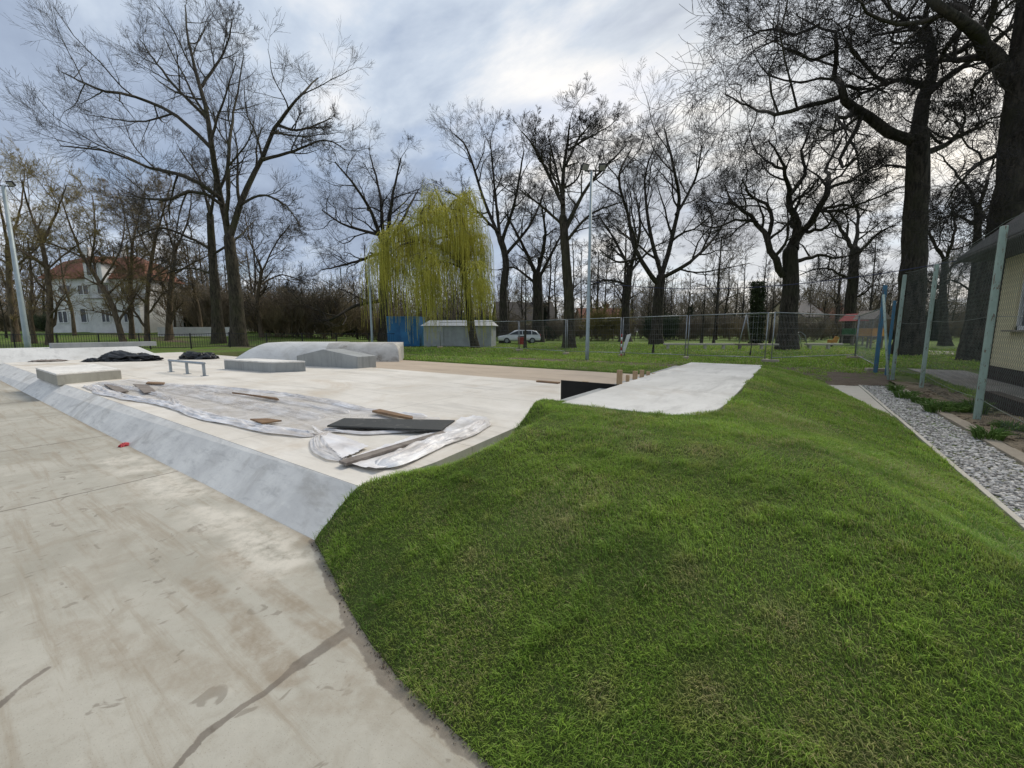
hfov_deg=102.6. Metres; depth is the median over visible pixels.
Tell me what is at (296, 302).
shrub
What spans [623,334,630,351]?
white board
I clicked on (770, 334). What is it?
sapling
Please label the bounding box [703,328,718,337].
shrub
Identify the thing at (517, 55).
sky
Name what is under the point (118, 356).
tarpaulin heap
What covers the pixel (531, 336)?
estate car
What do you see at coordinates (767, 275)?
bare tree
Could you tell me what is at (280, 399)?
plastic fold
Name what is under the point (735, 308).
bare tree
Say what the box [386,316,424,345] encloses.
container
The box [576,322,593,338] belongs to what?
shrub
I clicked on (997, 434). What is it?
weed tuft
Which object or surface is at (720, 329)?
shrub
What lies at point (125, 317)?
window
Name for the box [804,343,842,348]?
timber beam
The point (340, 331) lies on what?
shrub
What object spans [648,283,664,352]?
sapling
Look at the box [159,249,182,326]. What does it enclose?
bare tree
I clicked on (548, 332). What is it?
evergreen shrub
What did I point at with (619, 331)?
shrub
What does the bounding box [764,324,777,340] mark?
shrub
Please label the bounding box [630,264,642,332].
bare tree
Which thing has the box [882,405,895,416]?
edging kerb
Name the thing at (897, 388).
weed tuft
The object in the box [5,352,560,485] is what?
deck pavement
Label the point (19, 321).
shrub
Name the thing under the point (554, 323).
shrub
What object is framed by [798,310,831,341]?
shrub
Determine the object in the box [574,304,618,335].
distant house
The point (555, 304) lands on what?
bare tree
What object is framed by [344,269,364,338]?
bare tree
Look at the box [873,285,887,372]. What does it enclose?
fence post
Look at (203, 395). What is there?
plastic fold
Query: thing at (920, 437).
edging kerb
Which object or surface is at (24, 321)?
floodlight pole
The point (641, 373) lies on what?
timber stake
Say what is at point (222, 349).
lawn ground
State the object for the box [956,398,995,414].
weed tuft
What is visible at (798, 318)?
shrub
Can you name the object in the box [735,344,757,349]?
timber beam
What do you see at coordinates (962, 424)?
kerb stone
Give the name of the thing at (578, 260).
bare tree
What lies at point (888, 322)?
shrub
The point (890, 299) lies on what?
bare tree
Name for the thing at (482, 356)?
lawn grass
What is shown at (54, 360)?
sheet scrap
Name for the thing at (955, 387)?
verge grass
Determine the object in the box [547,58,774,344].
bare tree
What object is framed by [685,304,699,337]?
spruce tree
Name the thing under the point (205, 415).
plastic fold
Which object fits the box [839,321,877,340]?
shrub
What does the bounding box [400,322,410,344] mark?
door
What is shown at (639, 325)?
shrub
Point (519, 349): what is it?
site fence
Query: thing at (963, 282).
bare tree
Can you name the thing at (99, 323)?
white villa
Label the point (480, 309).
bare tree
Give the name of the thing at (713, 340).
sapling
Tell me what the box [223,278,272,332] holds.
shrub
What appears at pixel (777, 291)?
bare tree
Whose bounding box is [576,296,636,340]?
budding shrub
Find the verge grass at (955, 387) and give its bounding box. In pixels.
[908,372,1019,417]
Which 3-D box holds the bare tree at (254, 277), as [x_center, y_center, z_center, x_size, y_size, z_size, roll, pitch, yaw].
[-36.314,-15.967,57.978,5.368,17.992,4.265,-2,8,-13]
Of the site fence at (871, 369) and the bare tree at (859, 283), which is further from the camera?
the bare tree at (859, 283)
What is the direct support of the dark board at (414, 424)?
on the plastic sheet at (276, 412)
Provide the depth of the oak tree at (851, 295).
44.41 m
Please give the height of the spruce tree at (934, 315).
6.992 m
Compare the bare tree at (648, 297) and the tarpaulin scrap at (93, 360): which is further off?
the bare tree at (648, 297)
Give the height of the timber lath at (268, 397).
0.030 m
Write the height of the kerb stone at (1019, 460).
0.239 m
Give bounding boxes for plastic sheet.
[97,379,440,433]
[312,425,368,457]
[352,415,490,467]
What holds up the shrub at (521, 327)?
on the lawn ground at (222, 349)
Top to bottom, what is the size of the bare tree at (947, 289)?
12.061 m
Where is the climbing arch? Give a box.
[798,331,807,346]
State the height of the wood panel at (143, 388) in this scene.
0.020 m
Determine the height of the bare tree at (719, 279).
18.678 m
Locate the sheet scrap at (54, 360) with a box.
[28,359,66,361]
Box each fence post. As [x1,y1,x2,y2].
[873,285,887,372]
[884,301,896,374]
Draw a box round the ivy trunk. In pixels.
[748,281,766,343]
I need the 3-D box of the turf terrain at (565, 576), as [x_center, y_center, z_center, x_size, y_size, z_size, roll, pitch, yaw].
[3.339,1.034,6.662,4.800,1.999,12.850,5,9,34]
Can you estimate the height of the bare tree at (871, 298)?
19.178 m
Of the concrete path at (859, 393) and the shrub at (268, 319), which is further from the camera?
the shrub at (268, 319)
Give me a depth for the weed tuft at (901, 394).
8.10 m
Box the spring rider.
[827,336,838,346]
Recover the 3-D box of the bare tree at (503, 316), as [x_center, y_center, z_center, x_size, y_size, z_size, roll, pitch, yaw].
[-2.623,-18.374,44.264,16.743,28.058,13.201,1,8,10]
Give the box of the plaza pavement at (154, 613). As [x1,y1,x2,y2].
[0,380,492,767]
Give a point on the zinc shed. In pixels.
(462, 332)
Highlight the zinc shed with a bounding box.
[421,320,497,346]
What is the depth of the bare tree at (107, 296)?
40.54 m
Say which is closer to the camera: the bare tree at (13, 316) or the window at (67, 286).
the bare tree at (13, 316)
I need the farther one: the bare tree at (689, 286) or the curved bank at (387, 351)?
the bare tree at (689, 286)
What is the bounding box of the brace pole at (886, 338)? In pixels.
[882,294,889,379]
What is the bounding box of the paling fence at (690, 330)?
[546,329,893,340]
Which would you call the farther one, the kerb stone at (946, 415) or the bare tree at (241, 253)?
the bare tree at (241, 253)
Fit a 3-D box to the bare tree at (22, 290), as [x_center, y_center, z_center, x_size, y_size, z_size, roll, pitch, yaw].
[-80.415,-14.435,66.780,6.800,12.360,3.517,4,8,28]
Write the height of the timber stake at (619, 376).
0.623 m
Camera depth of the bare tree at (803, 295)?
76.45 m
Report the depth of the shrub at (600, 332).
57.22 m
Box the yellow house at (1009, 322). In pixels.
[954,212,1023,386]
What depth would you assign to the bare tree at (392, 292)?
72.56 m
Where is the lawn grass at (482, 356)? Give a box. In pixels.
[403,342,980,380]
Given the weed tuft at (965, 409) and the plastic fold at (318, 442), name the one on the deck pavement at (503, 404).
the plastic fold at (318, 442)
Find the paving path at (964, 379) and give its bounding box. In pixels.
[907,368,1023,398]
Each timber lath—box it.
[146,381,164,384]
[232,392,278,399]
[250,418,281,423]
[339,431,444,465]
[372,409,412,418]
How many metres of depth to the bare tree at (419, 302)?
80.80 m
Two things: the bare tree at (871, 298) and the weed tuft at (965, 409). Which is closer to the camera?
the weed tuft at (965, 409)
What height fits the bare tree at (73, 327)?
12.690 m
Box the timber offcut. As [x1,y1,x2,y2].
[536,380,559,383]
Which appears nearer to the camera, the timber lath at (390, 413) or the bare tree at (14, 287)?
the timber lath at (390, 413)
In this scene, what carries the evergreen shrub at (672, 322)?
on the lawn ground at (222, 349)
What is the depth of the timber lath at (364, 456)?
4.23 m
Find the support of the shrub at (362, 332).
on the lawn ground at (222, 349)
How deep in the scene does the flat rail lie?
12.17 m
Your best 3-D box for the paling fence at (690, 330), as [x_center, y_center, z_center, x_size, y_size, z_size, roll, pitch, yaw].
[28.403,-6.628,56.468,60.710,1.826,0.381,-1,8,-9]
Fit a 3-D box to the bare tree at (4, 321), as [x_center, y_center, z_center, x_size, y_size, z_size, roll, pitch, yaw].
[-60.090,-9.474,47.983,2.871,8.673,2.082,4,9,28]
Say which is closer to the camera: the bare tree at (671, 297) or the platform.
the platform
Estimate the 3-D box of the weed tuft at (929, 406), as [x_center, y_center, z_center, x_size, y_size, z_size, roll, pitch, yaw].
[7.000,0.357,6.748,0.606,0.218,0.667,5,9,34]
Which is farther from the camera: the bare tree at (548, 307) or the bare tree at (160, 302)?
the bare tree at (548, 307)
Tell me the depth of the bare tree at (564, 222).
31.04 m
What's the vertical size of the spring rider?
0.942 m
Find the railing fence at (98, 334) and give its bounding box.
[0,332,391,348]
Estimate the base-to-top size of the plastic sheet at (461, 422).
0.051 m
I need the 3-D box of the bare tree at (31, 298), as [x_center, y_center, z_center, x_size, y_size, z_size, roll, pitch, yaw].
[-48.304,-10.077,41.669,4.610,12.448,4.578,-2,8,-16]
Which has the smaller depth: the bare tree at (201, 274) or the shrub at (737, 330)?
the shrub at (737, 330)
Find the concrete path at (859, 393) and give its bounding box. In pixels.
[829,385,904,426]
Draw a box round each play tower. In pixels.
[840,314,873,344]
[852,310,890,348]
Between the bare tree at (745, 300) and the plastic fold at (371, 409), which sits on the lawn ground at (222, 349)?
the bare tree at (745, 300)
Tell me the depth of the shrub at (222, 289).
66.16 m
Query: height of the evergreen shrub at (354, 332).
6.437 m
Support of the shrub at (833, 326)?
on the lawn ground at (222, 349)
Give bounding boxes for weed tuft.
[886,383,907,390]
[890,389,924,398]
[905,396,937,402]
[912,399,963,412]
[932,400,973,412]
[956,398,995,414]
[966,424,1017,440]
[987,419,1023,431]
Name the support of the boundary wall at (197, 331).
on the lawn ground at (222, 349)
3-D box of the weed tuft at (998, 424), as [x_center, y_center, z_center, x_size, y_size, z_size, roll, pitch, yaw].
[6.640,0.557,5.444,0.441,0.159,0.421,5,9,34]
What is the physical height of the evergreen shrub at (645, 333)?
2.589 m
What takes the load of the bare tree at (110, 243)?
on the lawn ground at (222, 349)
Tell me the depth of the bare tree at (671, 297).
64.78 m
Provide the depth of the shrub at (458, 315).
64.31 m
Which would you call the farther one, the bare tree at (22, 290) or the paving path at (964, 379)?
the bare tree at (22, 290)
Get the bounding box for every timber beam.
[663,343,734,348]
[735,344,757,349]
[758,344,778,348]
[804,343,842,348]
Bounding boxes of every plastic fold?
[82,385,315,436]
[96,382,181,404]
[150,383,349,412]
[162,386,320,417]
[194,384,364,409]
[310,431,346,460]
[323,427,430,434]
[331,402,426,416]
[375,419,491,468]
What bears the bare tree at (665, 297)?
on the lawn ground at (222, 349)
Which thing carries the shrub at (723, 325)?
on the lawn ground at (222, 349)
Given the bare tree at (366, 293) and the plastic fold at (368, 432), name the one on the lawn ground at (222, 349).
the bare tree at (366, 293)
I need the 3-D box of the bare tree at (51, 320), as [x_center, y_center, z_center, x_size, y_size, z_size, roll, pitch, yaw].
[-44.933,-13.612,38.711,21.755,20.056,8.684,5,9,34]
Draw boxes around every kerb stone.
[935,410,962,420]
[949,419,979,435]
[979,437,1023,458]
[1014,457,1023,465]
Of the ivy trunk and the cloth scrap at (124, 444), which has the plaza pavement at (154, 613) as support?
the cloth scrap at (124, 444)
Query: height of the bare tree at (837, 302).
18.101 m
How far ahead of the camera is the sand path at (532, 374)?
13.09 m
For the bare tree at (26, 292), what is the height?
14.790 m
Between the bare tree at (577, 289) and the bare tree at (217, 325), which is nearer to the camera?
the bare tree at (217, 325)
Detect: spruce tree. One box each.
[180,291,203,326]
[543,301,550,338]
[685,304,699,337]
[926,299,952,340]
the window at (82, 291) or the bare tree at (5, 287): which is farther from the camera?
the bare tree at (5, 287)
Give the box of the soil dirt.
[311,542,494,767]
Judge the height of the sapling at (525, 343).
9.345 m
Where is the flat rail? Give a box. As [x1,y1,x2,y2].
[168,359,208,375]
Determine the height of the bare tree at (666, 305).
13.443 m
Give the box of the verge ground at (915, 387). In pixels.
[889,380,1023,452]
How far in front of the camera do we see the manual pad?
10.52 m
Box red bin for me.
[520,336,523,343]
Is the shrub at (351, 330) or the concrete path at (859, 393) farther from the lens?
the shrub at (351, 330)
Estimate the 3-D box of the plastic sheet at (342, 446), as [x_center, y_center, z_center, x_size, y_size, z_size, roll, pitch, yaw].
[-2.206,0.644,4.804,1.680,0.017,0.640,5,9,34]
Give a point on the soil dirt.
(380, 656)
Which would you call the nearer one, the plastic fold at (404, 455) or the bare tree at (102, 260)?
the plastic fold at (404, 455)
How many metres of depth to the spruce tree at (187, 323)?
64.78 m
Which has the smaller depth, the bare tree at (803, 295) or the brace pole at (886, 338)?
the brace pole at (886, 338)
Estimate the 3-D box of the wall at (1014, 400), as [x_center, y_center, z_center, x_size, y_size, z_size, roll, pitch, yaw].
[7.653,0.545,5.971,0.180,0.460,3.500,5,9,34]
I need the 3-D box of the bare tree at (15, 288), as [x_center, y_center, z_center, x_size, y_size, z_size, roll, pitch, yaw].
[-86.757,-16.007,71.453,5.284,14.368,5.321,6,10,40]
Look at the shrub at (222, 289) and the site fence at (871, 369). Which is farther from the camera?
the shrub at (222, 289)
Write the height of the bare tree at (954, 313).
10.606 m
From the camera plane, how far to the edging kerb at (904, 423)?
5.88 m
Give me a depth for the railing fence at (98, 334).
31.06 m
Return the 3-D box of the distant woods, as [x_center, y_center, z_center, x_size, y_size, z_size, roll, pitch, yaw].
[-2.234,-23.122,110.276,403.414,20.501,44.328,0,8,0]
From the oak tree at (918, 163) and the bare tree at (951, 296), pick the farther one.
the bare tree at (951, 296)
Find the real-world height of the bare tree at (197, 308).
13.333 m
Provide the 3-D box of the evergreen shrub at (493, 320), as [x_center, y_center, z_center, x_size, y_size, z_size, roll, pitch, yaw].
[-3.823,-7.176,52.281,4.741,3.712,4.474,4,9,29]
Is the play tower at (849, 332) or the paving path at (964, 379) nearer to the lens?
the paving path at (964, 379)
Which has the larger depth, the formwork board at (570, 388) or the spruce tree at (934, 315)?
the spruce tree at (934, 315)
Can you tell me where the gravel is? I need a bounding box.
[861,385,1023,519]
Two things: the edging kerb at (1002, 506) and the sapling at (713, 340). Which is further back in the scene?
the sapling at (713, 340)
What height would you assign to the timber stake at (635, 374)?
0.537 m
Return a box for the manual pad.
[36,364,121,385]
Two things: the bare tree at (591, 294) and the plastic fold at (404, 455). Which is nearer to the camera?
the plastic fold at (404, 455)
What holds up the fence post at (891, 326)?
on the dirt ground at (854, 379)
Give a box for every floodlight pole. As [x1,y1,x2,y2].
[0,181,31,347]
[581,162,605,359]
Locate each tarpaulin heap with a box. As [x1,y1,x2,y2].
[98,350,163,361]
[178,351,218,359]
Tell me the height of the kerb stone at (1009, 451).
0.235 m
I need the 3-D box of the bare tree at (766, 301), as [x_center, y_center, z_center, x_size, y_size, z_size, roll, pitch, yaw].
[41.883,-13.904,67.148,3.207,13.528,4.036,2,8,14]
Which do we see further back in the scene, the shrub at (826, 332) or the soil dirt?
the shrub at (826, 332)
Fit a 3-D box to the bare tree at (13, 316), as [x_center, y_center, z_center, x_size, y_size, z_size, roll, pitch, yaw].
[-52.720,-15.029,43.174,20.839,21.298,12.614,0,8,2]
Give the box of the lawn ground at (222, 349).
[0,331,1023,530]
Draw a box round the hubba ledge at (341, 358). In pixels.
[297,349,375,367]
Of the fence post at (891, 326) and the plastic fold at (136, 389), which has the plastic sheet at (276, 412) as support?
the plastic fold at (136, 389)
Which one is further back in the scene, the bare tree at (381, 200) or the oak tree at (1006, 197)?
the bare tree at (381, 200)
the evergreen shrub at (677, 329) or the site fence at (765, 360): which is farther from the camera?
the evergreen shrub at (677, 329)
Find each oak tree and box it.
[587,0,1014,355]
[677,65,959,349]
[774,0,1023,361]
[775,172,901,342]
[878,172,991,345]
[897,94,1002,338]
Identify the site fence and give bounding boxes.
[437,321,518,348]
[515,319,565,351]
[563,317,621,354]
[619,315,687,355]
[683,312,768,362]
[761,312,858,362]
[847,309,890,371]
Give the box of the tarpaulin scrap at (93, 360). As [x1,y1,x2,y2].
[81,358,104,361]
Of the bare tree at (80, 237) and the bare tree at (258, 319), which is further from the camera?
the bare tree at (80, 237)
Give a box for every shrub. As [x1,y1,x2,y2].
[0,303,27,331]
[17,310,46,331]
[26,313,46,331]
[135,273,250,326]
[182,274,252,326]
[221,294,262,332]
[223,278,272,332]
[245,299,302,336]
[246,271,343,333]
[255,270,347,337]
[291,291,361,338]
[324,322,350,336]
[328,300,376,336]
[343,301,405,339]
[343,309,369,336]
[439,313,463,319]
[443,308,482,319]
[457,312,493,319]
[476,315,498,336]
[486,307,527,337]
[508,319,531,331]
[516,321,544,329]
[544,324,559,340]
[545,316,583,340]
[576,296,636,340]
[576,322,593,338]
[583,322,612,339]
[612,323,635,338]
[630,310,647,337]
[640,328,647,339]
[641,310,682,340]
[663,312,691,339]
[677,309,714,339]
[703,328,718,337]
[711,326,735,337]
[716,305,751,339]
[726,315,770,341]
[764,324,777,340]
[773,314,814,338]
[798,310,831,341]
[808,325,837,339]
[823,317,840,337]
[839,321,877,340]
[886,319,895,335]
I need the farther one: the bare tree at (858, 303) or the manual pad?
the bare tree at (858, 303)
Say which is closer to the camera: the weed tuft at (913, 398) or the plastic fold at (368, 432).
the plastic fold at (368, 432)
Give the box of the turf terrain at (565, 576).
[315,366,1023,767]
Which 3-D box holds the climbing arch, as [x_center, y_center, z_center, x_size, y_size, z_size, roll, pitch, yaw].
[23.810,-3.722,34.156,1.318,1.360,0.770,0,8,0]
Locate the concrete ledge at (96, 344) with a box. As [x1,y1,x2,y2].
[49,341,156,347]
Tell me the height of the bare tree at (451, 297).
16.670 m
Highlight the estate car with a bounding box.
[498,330,540,343]
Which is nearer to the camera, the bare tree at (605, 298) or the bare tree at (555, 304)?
the bare tree at (555, 304)
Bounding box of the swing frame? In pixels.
[738,312,777,345]
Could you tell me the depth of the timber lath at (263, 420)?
5.64 m
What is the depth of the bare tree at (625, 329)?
50.61 m
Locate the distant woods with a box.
[0,252,967,335]
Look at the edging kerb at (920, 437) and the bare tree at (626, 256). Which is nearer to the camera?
the edging kerb at (920, 437)
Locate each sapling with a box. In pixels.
[511,229,532,347]
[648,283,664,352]
[688,249,726,342]
[689,234,722,342]
[755,255,802,343]
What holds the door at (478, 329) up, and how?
in the zinc shed
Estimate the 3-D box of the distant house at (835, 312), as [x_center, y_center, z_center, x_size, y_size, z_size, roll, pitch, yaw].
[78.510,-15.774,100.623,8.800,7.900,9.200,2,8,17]
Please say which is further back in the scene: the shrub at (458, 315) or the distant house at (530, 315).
the distant house at (530, 315)
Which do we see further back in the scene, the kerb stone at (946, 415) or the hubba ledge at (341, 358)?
the hubba ledge at (341, 358)
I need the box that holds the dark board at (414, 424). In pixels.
[327,418,454,430]
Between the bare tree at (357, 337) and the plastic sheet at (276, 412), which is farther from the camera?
the bare tree at (357, 337)
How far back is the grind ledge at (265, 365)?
12.94 m
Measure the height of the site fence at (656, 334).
2.098 m
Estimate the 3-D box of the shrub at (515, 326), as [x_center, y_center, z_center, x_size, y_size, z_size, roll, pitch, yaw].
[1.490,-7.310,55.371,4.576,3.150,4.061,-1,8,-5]
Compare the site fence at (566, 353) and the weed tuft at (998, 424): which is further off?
the site fence at (566, 353)
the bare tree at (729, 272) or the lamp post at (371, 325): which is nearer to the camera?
the lamp post at (371, 325)
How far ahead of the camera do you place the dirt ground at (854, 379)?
11.54 m
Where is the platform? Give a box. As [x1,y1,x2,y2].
[559,362,761,415]
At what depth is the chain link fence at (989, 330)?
6.73 m
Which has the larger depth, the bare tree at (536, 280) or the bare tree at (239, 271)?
the bare tree at (239, 271)
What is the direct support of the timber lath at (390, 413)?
on the plastic sheet at (276, 412)
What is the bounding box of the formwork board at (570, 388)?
[561,380,618,398]
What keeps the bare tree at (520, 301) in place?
on the lawn ground at (222, 349)
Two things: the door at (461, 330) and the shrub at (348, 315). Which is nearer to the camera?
the door at (461, 330)
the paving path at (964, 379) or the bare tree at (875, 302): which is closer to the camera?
the paving path at (964, 379)
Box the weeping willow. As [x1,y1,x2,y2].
[360,177,495,347]
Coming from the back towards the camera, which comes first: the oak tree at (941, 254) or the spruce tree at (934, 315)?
the spruce tree at (934, 315)
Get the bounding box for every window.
[57,311,68,322]
[59,285,71,294]
[77,285,89,294]
[79,308,88,322]
[85,264,98,275]
[96,284,109,293]
[100,309,110,322]
[123,310,128,322]
[1001,279,1023,331]
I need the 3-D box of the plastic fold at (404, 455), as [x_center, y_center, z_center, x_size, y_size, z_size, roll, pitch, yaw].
[-0.809,0.628,4.788,0.396,0.080,2.117,4,8,26]
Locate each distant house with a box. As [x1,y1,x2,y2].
[492,302,558,324]
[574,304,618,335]
[766,295,828,336]
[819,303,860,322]
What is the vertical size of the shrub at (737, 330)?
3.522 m
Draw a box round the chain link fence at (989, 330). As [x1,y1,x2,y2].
[890,213,1023,441]
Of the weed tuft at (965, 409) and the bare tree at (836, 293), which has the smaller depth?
the weed tuft at (965, 409)
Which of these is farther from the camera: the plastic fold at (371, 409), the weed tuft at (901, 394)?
the weed tuft at (901, 394)
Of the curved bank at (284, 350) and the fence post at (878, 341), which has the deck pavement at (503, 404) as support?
the curved bank at (284, 350)
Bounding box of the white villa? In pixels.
[37,247,184,332]
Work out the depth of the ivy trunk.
43.12 m
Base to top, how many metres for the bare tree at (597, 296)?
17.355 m
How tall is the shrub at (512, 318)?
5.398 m
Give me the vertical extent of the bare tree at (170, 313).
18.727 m
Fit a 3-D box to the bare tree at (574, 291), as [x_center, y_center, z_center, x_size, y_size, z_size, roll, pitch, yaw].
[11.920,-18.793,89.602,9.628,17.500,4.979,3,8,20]
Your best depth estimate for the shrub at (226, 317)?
57.35 m
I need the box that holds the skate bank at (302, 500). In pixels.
[0,363,357,539]
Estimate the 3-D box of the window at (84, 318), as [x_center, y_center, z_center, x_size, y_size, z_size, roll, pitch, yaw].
[-59.307,-9.550,57.190,1.820,2.020,0.125,0,8,0]
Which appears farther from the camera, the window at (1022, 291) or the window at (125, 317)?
the window at (125, 317)
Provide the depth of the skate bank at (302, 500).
4.66 m
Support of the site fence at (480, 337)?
on the lawn ground at (222, 349)
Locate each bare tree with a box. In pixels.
[0,0,373,346]
[0,135,125,344]
[0,146,73,341]
[0,169,171,341]
[0,219,70,343]
[0,238,34,331]
[0,251,29,309]
[0,264,16,314]
[0,268,8,337]
[0,271,39,331]
[14,266,38,311]
[20,243,46,314]
[33,234,82,335]
[71,207,104,255]
[83,106,284,343]
[84,229,135,255]
[87,164,167,338]
[88,167,208,340]
[102,231,151,338]
[129,165,217,340]
[137,250,174,338]
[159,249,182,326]
[166,234,204,294]
[167,227,205,336]
[182,225,222,288]
[194,255,224,290]
[218,256,249,298]
[219,252,244,326]
[222,234,271,331]
[227,198,322,337]
[239,211,276,332]
[271,118,445,341]
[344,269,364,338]
[354,236,378,336]
[362,280,377,314]
[388,254,403,312]
[389,257,405,315]
[397,264,410,315]
[408,268,426,315]
[425,96,565,342]
[436,270,465,315]
[440,267,457,318]
[452,276,469,316]
[472,287,488,316]
[484,192,585,341]
[496,72,653,347]
[497,260,516,319]
[508,258,532,320]
[510,274,531,318]
[511,234,561,308]
[542,223,562,339]
[543,244,563,319]
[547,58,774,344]
[550,267,585,312]
[559,229,586,302]
[574,234,622,338]
[574,239,590,321]
[575,153,684,341]
[580,249,603,336]
[591,205,654,328]
[596,239,621,310]
[608,265,621,337]
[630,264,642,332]
[640,264,655,315]
[643,284,653,339]
[646,242,675,315]
[663,266,675,318]
[663,268,682,317]
[681,215,753,339]
[681,267,698,314]
[697,289,712,318]
[713,249,740,337]
[720,268,749,336]
[729,246,753,317]
[749,239,780,303]
[761,261,777,317]
[765,278,799,315]
[767,276,800,316]
[798,280,814,316]
[800,291,818,318]
[803,233,872,337]
[818,279,835,320]
[826,244,847,317]
[840,254,872,314]
[856,286,865,312]
[858,217,891,310]
[867,284,889,313]
[885,268,897,321]
[925,255,964,325]
[929,229,971,303]
[946,249,963,315]
[948,285,964,336]
[949,265,969,308]
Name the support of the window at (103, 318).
in the white villa
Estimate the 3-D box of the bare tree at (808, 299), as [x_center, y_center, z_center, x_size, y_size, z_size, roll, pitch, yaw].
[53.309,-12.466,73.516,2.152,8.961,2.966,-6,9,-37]
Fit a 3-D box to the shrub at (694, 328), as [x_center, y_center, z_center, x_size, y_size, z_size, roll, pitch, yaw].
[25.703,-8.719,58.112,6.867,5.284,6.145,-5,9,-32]
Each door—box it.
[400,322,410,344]
[433,327,443,345]
[454,327,464,345]
[475,327,484,346]
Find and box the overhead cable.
[590,261,953,288]
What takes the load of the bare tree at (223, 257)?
on the lawn ground at (222, 349)
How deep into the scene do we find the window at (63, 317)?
57.20 m
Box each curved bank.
[235,342,336,360]
[326,342,403,361]
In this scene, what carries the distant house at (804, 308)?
on the lawn ground at (222, 349)
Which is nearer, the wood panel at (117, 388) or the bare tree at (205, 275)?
the wood panel at (117, 388)
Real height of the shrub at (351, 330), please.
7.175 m
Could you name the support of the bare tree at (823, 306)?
on the lawn ground at (222, 349)
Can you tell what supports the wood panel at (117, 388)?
on the plastic sheet at (276, 412)
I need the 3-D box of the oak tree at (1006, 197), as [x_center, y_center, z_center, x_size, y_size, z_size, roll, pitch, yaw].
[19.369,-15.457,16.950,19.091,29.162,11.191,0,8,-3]
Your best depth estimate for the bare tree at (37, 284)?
72.58 m
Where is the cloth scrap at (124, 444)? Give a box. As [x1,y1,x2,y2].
[118,442,128,447]
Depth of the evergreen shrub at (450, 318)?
63.49 m
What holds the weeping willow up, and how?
on the lawn ground at (222, 349)
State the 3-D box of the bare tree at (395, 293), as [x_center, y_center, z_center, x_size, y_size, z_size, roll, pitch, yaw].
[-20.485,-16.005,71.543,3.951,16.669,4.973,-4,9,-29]
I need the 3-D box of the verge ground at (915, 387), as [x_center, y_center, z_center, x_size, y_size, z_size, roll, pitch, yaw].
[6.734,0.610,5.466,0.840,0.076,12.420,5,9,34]
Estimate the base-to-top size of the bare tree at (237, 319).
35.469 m
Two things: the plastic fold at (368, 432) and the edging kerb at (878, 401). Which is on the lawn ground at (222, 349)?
the edging kerb at (878, 401)
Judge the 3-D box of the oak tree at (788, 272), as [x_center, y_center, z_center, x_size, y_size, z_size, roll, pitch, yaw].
[20.372,-12.071,28.515,16.127,19.679,11.765,0,8,1]
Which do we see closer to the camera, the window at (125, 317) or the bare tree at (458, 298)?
the window at (125, 317)
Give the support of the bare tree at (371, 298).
on the lawn ground at (222, 349)
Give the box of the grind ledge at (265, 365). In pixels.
[224,358,305,371]
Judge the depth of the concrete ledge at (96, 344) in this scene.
19.31 m
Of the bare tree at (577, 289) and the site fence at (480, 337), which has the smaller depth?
the site fence at (480, 337)
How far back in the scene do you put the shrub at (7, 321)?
70.29 m
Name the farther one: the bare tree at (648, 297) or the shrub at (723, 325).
the bare tree at (648, 297)
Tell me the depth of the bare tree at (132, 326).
46.35 m
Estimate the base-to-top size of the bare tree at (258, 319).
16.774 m
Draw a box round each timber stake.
[616,370,622,383]
[632,371,637,379]
[639,370,643,377]
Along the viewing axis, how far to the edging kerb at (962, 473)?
4.02 m
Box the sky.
[0,0,1013,331]
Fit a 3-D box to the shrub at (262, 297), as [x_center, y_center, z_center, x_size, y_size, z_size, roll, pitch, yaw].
[-30.984,-11.801,59.500,12.594,9.690,11.270,-2,8,-17]
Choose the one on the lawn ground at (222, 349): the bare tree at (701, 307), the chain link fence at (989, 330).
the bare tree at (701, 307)
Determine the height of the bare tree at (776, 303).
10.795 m
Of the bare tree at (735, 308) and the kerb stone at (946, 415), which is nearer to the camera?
the kerb stone at (946, 415)
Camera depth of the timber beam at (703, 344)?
30.72 m
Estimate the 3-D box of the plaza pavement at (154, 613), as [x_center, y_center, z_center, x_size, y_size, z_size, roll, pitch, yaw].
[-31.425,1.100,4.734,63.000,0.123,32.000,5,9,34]
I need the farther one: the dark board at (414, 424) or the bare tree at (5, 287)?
the bare tree at (5, 287)
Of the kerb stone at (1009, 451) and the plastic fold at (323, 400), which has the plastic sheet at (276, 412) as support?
the plastic fold at (323, 400)
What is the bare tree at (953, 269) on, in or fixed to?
on the lawn ground at (222, 349)
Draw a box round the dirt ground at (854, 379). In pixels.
[770,366,896,385]
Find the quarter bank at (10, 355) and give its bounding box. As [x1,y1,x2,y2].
[0,346,159,363]
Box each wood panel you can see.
[104,383,128,392]
[133,384,156,392]
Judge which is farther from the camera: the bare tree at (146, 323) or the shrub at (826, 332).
the shrub at (826, 332)
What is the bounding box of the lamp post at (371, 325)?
[368,252,372,341]
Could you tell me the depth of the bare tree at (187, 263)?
64.99 m
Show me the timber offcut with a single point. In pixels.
(552, 382)
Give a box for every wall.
[157,327,228,335]
[984,391,1023,416]
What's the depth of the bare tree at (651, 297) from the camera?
57.93 m
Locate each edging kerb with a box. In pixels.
[872,397,883,405]
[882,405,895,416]
[894,415,912,429]
[911,429,936,448]
[935,449,969,477]
[965,477,1023,525]
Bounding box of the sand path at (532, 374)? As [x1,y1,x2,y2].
[374,360,639,383]
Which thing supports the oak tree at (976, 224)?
on the lawn ground at (222, 349)

